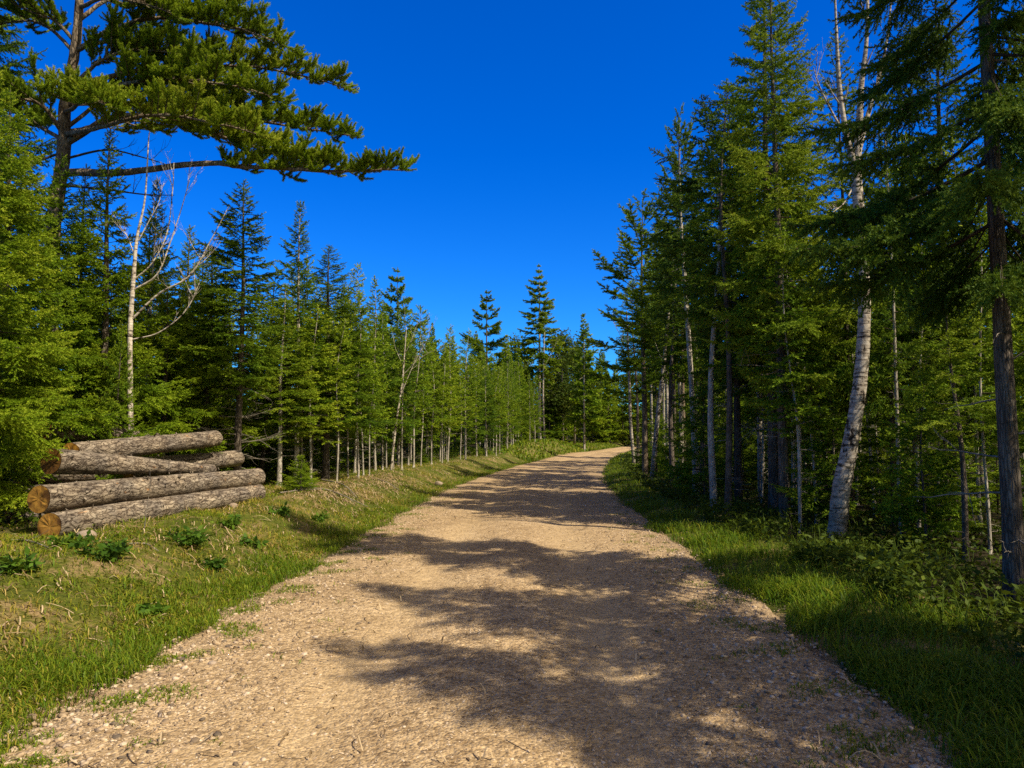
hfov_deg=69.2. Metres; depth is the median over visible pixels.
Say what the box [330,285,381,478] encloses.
young spruce
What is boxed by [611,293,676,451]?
spruce tree
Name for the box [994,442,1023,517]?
spruce sapling
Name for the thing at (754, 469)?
spruce sapling
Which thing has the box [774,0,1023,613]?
spruce tree
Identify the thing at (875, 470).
spruce sapling
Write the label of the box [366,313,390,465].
young spruce
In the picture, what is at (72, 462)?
log
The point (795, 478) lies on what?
young spruce
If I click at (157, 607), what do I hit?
weed plant
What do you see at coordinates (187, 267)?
spruce tree
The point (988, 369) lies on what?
young spruce
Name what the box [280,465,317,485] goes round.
spruce sapling
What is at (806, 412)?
young spruce
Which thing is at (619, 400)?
spruce tree
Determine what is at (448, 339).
young spruce
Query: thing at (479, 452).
spruce sapling
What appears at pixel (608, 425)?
spruce tree
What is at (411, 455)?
young spruce
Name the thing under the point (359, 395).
spruce tree
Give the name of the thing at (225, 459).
log
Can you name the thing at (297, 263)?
spruce tree
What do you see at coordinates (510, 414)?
young spruce
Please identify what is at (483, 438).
spruce tree
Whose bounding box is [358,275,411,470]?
young spruce
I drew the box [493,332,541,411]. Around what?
broadleaf tree
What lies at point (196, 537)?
weed plant
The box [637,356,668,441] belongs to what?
spruce tree
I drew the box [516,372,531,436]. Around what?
young spruce
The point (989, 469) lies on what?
spruce sapling
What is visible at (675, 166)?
pine tree
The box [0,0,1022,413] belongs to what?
sky
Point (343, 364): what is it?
young spruce
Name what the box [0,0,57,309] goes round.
spruce tree
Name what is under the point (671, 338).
spruce tree
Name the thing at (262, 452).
spruce tree
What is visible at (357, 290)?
young spruce
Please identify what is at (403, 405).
young spruce
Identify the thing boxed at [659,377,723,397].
spruce tree
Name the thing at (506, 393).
young spruce
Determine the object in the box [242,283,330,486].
spruce tree
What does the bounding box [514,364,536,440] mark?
spruce tree
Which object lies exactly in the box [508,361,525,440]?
young spruce
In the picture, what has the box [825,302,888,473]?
spruce tree
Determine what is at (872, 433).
young spruce
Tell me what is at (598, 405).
spruce tree
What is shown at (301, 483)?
spruce sapling
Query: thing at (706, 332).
spruce tree
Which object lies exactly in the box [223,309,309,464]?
spruce tree
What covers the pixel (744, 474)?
spruce sapling
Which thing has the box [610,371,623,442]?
spruce tree
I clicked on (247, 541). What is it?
weed plant
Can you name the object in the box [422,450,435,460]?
spruce sapling
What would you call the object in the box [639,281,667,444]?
spruce tree
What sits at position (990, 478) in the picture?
spruce sapling
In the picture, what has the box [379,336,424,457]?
young spruce
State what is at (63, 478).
log
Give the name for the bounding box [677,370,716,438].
spruce tree
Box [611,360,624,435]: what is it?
spruce tree
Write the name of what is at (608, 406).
spruce tree
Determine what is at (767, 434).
young spruce
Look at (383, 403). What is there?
young spruce
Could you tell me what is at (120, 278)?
spruce tree
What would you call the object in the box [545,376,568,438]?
spruce tree
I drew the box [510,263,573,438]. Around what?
spruce tree
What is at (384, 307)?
spruce tree
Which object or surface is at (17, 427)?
spruce tree
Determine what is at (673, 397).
spruce tree
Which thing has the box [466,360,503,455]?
young spruce
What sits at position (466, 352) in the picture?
young spruce
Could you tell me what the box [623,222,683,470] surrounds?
spruce tree
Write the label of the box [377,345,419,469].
young spruce
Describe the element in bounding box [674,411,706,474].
spruce sapling
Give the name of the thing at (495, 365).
young spruce
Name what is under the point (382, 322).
young spruce
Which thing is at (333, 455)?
spruce tree
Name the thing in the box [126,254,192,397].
spruce tree
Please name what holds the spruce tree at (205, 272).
on the ground at (140, 561)
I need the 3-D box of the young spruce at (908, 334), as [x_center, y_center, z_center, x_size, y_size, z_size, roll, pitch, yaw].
[6.987,-0.840,12.579,1.486,7.294,2.003,1,-4,-16]
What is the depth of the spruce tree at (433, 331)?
117.95 m
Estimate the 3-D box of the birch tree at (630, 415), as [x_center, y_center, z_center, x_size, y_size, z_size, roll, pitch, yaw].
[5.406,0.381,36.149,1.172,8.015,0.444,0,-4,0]
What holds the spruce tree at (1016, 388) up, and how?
on the ground at (140, 561)
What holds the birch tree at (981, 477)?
on the ground at (140, 561)
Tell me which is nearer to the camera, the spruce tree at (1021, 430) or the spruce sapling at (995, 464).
the spruce sapling at (995, 464)
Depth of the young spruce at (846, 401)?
13.82 m
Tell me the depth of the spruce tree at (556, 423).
97.08 m
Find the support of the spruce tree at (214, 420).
on the ground at (140, 561)
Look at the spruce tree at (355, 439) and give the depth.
23.37 m
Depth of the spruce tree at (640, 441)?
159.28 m
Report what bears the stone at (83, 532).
on the ground at (140, 561)
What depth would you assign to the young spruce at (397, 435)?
29.30 m
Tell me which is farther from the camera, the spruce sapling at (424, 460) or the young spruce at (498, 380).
the young spruce at (498, 380)
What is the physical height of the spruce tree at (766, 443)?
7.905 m
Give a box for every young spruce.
[280,254,339,474]
[285,290,340,476]
[313,317,366,481]
[318,282,353,468]
[330,285,353,470]
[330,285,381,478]
[332,310,357,467]
[333,293,396,478]
[341,262,387,475]
[352,326,390,475]
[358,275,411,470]
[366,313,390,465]
[370,342,396,464]
[371,343,404,469]
[372,305,403,466]
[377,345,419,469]
[378,310,421,458]
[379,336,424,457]
[380,296,425,469]
[383,318,425,465]
[391,328,429,464]
[392,305,439,467]
[406,330,426,462]
[410,325,439,465]
[416,355,438,456]
[418,342,456,463]
[419,352,439,455]
[427,342,462,462]
[428,339,462,460]
[429,324,470,462]
[435,345,463,459]
[437,366,466,443]
[438,350,471,458]
[449,329,489,458]
[454,358,481,458]
[454,364,491,455]
[458,351,480,448]
[463,373,481,441]
[466,356,498,442]
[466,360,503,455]
[472,369,508,455]
[477,348,497,440]
[477,352,498,448]
[478,365,504,453]
[481,367,513,455]
[488,354,506,449]
[493,366,512,453]
[497,376,518,448]
[498,355,522,438]
[500,366,515,446]
[501,378,522,435]
[501,381,522,444]
[504,369,527,443]
[506,380,519,444]
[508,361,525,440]
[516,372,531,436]
[519,373,538,439]
[523,375,546,441]
[664,302,725,464]
[703,360,767,471]
[733,295,805,502]
[733,383,767,482]
[740,396,768,489]
[743,224,846,532]
[746,159,854,518]
[750,219,867,523]
[751,280,865,501]
[761,240,826,506]
[764,282,821,487]
[811,158,898,517]
[827,260,894,504]
[854,313,910,502]
[868,131,986,527]
[899,169,1015,496]
[908,133,1023,533]
[928,200,1023,553]
[986,249,1023,463]
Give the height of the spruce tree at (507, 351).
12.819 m
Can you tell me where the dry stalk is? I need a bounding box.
[144,478,150,528]
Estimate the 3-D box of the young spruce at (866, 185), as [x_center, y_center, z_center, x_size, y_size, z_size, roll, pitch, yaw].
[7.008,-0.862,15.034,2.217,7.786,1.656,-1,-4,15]
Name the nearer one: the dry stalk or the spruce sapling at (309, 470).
the dry stalk
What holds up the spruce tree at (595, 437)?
on the ground at (140, 561)
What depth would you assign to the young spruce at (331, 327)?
22.10 m
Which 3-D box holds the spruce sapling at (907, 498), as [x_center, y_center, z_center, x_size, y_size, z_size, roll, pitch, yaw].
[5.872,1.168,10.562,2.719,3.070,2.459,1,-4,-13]
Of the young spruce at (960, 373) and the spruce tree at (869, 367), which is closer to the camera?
the young spruce at (960, 373)
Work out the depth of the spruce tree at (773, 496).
15.76 m
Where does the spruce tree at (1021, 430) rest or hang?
on the ground at (140, 561)
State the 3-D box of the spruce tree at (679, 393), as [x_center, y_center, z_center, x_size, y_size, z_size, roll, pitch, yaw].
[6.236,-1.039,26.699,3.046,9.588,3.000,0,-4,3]
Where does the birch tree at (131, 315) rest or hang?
on the ground at (140, 561)
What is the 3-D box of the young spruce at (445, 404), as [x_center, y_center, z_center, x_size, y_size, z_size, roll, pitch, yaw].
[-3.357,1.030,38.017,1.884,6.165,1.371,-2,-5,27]
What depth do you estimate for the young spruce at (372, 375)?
20.46 m
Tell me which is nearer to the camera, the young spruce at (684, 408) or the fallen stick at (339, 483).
the fallen stick at (339, 483)
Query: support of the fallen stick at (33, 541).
on the ground at (140, 561)
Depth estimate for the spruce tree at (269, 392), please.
24.70 m
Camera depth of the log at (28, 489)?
10.30 m
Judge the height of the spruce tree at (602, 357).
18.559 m
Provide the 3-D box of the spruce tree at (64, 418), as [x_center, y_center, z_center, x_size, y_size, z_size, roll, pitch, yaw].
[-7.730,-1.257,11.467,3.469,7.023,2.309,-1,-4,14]
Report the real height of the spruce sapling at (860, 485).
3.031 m
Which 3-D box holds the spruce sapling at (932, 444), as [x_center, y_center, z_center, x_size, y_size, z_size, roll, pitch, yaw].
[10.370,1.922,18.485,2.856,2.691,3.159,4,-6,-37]
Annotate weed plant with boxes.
[0,546,43,575]
[47,528,91,548]
[72,534,132,561]
[133,599,170,617]
[164,525,213,545]
[191,553,236,572]
[210,513,244,529]
[238,532,268,547]
[267,501,290,517]
[311,511,329,521]
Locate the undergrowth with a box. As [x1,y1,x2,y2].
[0,442,1023,667]
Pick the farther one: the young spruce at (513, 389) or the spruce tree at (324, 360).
the young spruce at (513, 389)
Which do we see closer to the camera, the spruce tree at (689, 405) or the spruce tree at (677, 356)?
the spruce tree at (677, 356)
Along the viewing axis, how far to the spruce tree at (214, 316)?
22.32 m
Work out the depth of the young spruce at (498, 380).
46.57 m
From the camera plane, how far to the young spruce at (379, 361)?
22.06 m
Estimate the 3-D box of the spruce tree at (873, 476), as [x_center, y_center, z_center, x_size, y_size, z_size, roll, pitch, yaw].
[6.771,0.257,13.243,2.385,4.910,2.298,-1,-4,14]
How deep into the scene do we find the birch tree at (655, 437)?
25.42 m
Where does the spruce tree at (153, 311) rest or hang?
on the ground at (140, 561)
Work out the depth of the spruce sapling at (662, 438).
33.37 m
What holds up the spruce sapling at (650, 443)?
on the ground at (140, 561)
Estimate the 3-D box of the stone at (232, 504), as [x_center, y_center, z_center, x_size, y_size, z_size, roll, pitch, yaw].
[-4.609,2.020,12.287,0.166,0.109,0.132,0,-4,0]
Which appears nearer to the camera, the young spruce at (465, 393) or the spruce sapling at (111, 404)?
the spruce sapling at (111, 404)
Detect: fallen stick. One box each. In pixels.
[13,530,50,548]
[128,537,160,550]
[279,483,316,493]
[313,482,367,506]
[321,478,357,497]
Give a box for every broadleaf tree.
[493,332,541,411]
[537,327,593,440]
[552,338,605,443]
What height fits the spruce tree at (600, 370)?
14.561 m
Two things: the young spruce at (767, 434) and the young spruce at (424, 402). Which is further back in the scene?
the young spruce at (424, 402)
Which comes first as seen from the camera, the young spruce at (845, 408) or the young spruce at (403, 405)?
the young spruce at (845, 408)
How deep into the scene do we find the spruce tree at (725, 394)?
34.62 m
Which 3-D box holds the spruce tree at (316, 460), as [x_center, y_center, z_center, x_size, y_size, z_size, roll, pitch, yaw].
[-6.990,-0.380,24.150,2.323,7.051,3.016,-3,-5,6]
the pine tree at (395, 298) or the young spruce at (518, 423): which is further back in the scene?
the young spruce at (518, 423)
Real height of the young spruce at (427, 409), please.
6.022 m
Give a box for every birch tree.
[109,131,228,436]
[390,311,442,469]
[542,332,558,439]
[611,311,635,463]
[645,284,671,479]
[756,392,761,499]
[807,0,934,540]
[970,342,990,521]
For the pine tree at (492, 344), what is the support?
on the ground at (140, 561)
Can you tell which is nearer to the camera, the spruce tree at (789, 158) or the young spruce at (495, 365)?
the spruce tree at (789, 158)
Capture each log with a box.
[2,507,64,518]
[8,467,116,484]
[11,484,48,509]
[27,468,264,512]
[37,484,265,536]
[39,420,172,439]
[40,448,216,475]
[63,430,222,455]
[120,450,244,477]
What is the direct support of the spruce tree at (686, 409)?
on the ground at (140, 561)
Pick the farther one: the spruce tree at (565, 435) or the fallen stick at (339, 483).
the spruce tree at (565, 435)
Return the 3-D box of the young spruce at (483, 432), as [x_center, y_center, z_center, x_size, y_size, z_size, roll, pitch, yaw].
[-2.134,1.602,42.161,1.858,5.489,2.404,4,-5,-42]
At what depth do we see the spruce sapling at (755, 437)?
25.64 m
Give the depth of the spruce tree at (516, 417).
60.87 m
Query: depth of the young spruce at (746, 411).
19.58 m
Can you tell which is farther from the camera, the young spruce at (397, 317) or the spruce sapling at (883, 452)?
the young spruce at (397, 317)
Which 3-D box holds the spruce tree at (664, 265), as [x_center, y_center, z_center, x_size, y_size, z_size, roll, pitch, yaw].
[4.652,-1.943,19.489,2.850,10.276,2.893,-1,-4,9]
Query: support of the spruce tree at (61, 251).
on the ground at (140, 561)
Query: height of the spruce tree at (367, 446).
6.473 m
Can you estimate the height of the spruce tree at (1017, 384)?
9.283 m
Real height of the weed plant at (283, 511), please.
0.300 m
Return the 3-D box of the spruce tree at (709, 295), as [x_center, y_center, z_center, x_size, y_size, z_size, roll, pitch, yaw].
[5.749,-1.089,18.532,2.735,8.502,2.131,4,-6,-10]
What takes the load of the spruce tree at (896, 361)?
on the ground at (140, 561)
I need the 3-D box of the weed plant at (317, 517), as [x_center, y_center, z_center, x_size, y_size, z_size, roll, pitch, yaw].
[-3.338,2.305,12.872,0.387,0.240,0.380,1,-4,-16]
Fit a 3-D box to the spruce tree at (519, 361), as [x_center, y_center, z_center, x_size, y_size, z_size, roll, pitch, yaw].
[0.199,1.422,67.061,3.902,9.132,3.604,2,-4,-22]
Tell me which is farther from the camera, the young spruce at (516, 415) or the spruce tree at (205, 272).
the young spruce at (516, 415)
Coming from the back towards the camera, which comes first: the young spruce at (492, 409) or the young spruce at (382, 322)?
the young spruce at (492, 409)
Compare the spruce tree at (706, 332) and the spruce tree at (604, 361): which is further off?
the spruce tree at (604, 361)
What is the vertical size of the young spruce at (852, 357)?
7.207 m
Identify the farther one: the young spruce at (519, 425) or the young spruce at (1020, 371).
the young spruce at (519, 425)
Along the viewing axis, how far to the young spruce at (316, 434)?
21.24 m
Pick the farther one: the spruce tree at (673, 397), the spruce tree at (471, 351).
the spruce tree at (471, 351)
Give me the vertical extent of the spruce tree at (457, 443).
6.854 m
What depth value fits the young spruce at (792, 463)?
17.16 m
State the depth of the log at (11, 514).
10.12 m
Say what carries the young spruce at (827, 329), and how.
on the ground at (140, 561)
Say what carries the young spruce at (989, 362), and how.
on the ground at (140, 561)
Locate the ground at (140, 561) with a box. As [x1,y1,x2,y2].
[0,413,1023,763]
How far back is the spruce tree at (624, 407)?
126.47 m
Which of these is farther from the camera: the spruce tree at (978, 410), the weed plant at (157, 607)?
the spruce tree at (978, 410)
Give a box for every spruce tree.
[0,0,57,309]
[0,69,82,514]
[0,85,134,485]
[2,153,126,484]
[56,164,139,426]
[58,127,189,456]
[85,258,134,423]
[109,288,133,353]
[111,210,204,453]
[115,179,202,422]
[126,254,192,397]
[133,261,170,414]
[133,273,225,474]
[153,254,284,471]
[159,224,249,471]
[164,179,299,469]
[174,256,235,428]
[197,269,242,425]
[213,280,272,467]
[222,300,257,437]
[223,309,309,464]
[233,266,304,474]
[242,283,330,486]
[242,307,308,476]
[244,300,285,455]
[254,201,338,481]
[268,269,330,470]
[271,244,396,479]
[276,304,355,480]
[299,293,375,470]
[309,305,367,465]
[329,314,393,472]
[343,320,384,456]
[343,436,376,458]
[359,434,400,452]
[370,305,392,455]
[387,338,435,460]
[400,339,436,453]
[415,340,454,451]
[421,336,439,452]
[429,322,437,348]
[439,337,460,446]
[443,349,473,451]
[445,360,474,450]
[451,356,474,448]
[469,330,479,372]
[475,372,500,448]
[488,370,506,446]
[496,334,514,385]
[500,366,527,444]
[503,366,531,441]
[505,349,536,436]
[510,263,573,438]
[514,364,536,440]
[525,365,537,441]
[530,380,545,439]
[536,373,570,441]
[541,373,578,443]
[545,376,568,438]
[562,313,612,450]
[565,375,578,439]
[565,404,593,442]
[585,382,606,442]
[593,366,611,441]
[595,350,616,435]
[597,373,620,443]
[600,370,617,441]
[601,352,607,372]
[609,278,656,464]
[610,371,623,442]
[610,374,635,443]
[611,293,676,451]
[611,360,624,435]
[613,373,641,446]
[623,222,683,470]
[624,392,639,442]
[626,238,708,487]
[630,350,690,457]
[631,391,641,442]
[632,294,668,442]
[636,120,728,491]
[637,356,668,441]
[638,307,698,450]
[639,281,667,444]
[640,94,771,508]
[645,216,727,484]
[646,173,714,482]
[646,223,705,478]
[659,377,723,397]
[661,335,688,417]
[666,76,822,514]
[676,383,705,461]
[677,109,793,508]
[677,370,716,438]
[685,195,749,474]
[689,0,854,516]
[699,0,909,528]
[705,378,740,409]
[742,274,767,487]
[764,363,877,490]
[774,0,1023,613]
[789,387,844,519]
[804,27,905,510]
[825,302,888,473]
[827,293,975,526]
[831,302,887,459]
[848,0,1014,519]
[852,75,930,539]
[884,156,942,485]
[886,259,996,561]
[899,354,971,504]
[913,34,1023,495]
[914,397,1000,545]
[964,256,1023,469]
[1009,253,1023,488]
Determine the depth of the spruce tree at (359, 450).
33.59 m
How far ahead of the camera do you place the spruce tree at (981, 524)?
10.97 m
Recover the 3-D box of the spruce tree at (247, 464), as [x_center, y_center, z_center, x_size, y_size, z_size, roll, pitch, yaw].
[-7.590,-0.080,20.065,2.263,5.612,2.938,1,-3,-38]
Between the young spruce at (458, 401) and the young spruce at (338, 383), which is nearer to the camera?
the young spruce at (338, 383)
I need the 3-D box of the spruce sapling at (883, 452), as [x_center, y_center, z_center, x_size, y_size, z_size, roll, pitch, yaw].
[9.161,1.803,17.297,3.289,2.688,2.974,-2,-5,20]
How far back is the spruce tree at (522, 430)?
70.14 m
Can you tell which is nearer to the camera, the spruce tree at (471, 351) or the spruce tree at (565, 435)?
the spruce tree at (565, 435)
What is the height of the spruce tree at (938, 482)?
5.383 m
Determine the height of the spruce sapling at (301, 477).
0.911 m
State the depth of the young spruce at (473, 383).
38.22 m
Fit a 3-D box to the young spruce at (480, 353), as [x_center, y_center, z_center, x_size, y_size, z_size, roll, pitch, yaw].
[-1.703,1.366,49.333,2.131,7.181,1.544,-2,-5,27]
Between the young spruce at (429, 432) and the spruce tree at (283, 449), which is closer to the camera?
the spruce tree at (283, 449)
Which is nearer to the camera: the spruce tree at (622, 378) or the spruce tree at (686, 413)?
the spruce tree at (622, 378)
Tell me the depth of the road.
5.23 m
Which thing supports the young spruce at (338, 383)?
on the ground at (140, 561)
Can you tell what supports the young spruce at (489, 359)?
on the ground at (140, 561)
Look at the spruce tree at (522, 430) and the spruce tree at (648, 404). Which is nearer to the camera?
the spruce tree at (648, 404)
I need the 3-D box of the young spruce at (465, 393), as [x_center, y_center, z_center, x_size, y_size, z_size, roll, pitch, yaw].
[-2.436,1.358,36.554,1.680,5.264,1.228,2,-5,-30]
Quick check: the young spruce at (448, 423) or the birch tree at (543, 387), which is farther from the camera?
the birch tree at (543, 387)
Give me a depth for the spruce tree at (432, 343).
44.12 m
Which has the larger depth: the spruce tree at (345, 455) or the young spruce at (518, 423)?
the young spruce at (518, 423)
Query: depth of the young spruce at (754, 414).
17.83 m
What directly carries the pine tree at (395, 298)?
on the ground at (140, 561)
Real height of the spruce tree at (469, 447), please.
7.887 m
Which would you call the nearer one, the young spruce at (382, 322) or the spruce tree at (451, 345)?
the young spruce at (382, 322)
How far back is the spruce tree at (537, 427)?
78.73 m
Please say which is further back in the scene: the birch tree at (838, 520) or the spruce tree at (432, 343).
the spruce tree at (432, 343)
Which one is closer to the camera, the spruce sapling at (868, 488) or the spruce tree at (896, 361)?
the spruce tree at (896, 361)
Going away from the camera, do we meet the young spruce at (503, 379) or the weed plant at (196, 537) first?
the weed plant at (196, 537)
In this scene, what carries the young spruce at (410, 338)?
on the ground at (140, 561)
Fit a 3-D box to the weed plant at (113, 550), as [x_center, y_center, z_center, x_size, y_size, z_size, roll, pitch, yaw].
[-4.114,1.675,7.543,0.533,0.290,0.518,0,-4,0]
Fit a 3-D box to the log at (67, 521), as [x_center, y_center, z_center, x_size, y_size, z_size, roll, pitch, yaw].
[-5.048,1.838,11.147,0.412,0.403,4.799,-1,-4,10]
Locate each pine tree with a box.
[0,0,419,333]
[363,267,429,452]
[459,289,515,376]
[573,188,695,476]
[639,102,714,458]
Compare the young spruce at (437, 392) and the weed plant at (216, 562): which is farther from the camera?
the young spruce at (437, 392)
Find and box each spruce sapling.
[88,321,162,479]
[273,454,330,497]
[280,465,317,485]
[290,473,316,489]
[416,451,430,463]
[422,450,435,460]
[449,444,458,458]
[470,445,482,456]
[629,399,668,476]
[641,439,661,470]
[651,411,699,483]
[653,422,677,458]
[655,379,733,503]
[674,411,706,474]
[707,416,756,473]
[714,408,743,456]
[715,429,753,481]
[716,436,755,489]
[741,421,765,482]
[741,422,755,472]
[745,435,790,489]
[764,438,811,486]
[768,379,874,529]
[813,398,874,503]
[858,446,885,499]
[860,421,908,493]
[862,408,943,506]
[866,360,994,557]
[880,431,947,490]
[934,446,1000,507]
[943,438,999,508]
[966,442,1023,513]
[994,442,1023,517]
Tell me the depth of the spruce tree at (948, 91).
14.18 m
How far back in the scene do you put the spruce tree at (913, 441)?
14.47 m
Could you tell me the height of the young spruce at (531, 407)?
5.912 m
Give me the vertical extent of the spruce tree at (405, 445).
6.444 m
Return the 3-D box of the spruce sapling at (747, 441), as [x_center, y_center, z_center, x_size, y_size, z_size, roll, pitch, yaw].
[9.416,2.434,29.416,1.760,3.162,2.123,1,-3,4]
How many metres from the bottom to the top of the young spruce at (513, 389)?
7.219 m
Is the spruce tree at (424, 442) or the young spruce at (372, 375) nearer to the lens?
the young spruce at (372, 375)
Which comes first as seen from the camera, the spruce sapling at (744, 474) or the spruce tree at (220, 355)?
the spruce tree at (220, 355)
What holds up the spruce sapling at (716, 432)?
on the ground at (140, 561)
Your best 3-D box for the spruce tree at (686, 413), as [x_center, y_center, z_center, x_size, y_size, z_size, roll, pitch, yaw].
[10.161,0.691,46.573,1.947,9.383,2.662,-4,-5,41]
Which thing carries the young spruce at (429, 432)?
on the ground at (140, 561)
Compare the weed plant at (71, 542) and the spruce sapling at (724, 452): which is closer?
the weed plant at (71, 542)
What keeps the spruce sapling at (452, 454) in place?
on the ground at (140, 561)
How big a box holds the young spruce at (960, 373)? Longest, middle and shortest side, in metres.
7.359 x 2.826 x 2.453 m
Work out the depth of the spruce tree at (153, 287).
15.65 m
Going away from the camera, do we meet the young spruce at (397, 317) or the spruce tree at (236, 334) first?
the spruce tree at (236, 334)
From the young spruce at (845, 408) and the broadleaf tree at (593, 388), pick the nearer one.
the young spruce at (845, 408)
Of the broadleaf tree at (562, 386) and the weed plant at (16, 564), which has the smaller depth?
the weed plant at (16, 564)
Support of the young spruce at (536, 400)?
on the ground at (140, 561)
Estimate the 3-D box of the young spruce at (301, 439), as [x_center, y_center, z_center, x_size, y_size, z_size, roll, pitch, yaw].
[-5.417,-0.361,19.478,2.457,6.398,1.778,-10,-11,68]
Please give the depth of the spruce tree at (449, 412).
50.97 m
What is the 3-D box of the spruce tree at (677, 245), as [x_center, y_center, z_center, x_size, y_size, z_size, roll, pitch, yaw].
[4.315,-1.822,16.412,3.368,9.484,2.809,1,-4,-13]
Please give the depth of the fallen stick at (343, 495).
15.95 m
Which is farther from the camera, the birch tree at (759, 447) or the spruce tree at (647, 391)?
the spruce tree at (647, 391)
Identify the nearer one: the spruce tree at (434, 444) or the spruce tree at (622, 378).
the spruce tree at (622, 378)
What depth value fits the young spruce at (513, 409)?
56.08 m
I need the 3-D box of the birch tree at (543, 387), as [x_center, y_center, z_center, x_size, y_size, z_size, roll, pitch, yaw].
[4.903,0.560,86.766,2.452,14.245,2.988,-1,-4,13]
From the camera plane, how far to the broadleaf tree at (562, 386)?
97.22 m
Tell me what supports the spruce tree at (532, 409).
on the ground at (140, 561)
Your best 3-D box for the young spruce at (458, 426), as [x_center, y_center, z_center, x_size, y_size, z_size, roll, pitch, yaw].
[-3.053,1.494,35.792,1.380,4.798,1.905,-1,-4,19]
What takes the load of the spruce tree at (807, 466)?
on the ground at (140, 561)
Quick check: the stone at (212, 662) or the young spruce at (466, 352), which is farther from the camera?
the young spruce at (466, 352)
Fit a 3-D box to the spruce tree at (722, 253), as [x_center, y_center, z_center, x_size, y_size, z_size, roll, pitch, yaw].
[4.599,-1.675,14.583,3.199,8.960,2.492,-1,-3,31]
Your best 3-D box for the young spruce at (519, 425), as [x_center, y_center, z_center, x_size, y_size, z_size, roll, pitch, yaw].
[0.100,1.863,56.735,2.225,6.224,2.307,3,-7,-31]
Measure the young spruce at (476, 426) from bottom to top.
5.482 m
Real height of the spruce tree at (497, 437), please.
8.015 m
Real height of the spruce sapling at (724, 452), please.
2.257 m
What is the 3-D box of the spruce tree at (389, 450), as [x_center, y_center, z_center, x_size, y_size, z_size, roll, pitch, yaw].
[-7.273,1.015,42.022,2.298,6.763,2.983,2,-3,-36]
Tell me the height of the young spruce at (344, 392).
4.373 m
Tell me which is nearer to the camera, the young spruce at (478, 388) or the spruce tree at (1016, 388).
the spruce tree at (1016, 388)
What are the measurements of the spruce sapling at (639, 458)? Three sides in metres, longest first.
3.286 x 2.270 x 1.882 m
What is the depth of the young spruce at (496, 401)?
46.80 m
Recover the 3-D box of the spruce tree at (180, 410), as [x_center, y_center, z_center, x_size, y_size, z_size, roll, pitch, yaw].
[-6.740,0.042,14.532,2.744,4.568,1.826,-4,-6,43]
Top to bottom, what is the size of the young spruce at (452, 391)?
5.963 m
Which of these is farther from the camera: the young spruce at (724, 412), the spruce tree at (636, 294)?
the spruce tree at (636, 294)
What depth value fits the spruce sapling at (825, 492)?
12.84 m
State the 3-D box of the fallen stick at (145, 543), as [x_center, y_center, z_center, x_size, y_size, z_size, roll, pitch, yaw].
[-4.041,1.784,8.303,0.384,0.185,0.258,0,-4,5]
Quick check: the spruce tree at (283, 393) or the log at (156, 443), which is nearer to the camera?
the log at (156, 443)
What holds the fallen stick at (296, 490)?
on the ground at (140, 561)
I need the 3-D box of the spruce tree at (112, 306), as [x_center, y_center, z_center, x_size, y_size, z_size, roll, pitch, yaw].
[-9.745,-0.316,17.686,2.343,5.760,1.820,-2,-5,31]
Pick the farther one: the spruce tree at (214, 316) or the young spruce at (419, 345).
the young spruce at (419, 345)
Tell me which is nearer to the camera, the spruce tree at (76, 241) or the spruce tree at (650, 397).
the spruce tree at (76, 241)
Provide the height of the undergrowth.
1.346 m
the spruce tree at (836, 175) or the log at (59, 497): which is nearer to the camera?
the log at (59, 497)
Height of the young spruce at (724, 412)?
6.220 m
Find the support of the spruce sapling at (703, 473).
on the ground at (140, 561)
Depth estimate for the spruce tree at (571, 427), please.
110.86 m
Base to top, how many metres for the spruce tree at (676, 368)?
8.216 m
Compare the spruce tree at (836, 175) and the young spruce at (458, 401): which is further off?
the young spruce at (458, 401)
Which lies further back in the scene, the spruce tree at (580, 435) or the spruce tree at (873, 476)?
the spruce tree at (580, 435)
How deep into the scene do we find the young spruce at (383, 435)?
29.29 m
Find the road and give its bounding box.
[0,445,977,767]
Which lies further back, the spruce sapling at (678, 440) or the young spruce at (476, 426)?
the young spruce at (476, 426)
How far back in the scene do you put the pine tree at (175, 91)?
13.59 m
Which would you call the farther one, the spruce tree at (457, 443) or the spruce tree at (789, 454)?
the spruce tree at (457, 443)
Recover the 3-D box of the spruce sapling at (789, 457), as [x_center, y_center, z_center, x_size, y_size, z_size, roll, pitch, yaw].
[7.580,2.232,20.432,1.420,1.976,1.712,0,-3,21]
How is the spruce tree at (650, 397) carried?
on the ground at (140, 561)
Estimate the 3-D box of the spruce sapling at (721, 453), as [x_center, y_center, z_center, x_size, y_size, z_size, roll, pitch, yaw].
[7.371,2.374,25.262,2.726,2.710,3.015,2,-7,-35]
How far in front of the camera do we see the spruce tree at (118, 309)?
21.82 m
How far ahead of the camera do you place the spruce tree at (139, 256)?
17.00 m
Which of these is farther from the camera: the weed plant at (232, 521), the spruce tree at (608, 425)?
the spruce tree at (608, 425)
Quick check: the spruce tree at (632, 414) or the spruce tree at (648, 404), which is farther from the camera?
the spruce tree at (632, 414)
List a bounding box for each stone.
[76,530,96,538]
[208,660,216,664]
[228,503,236,507]

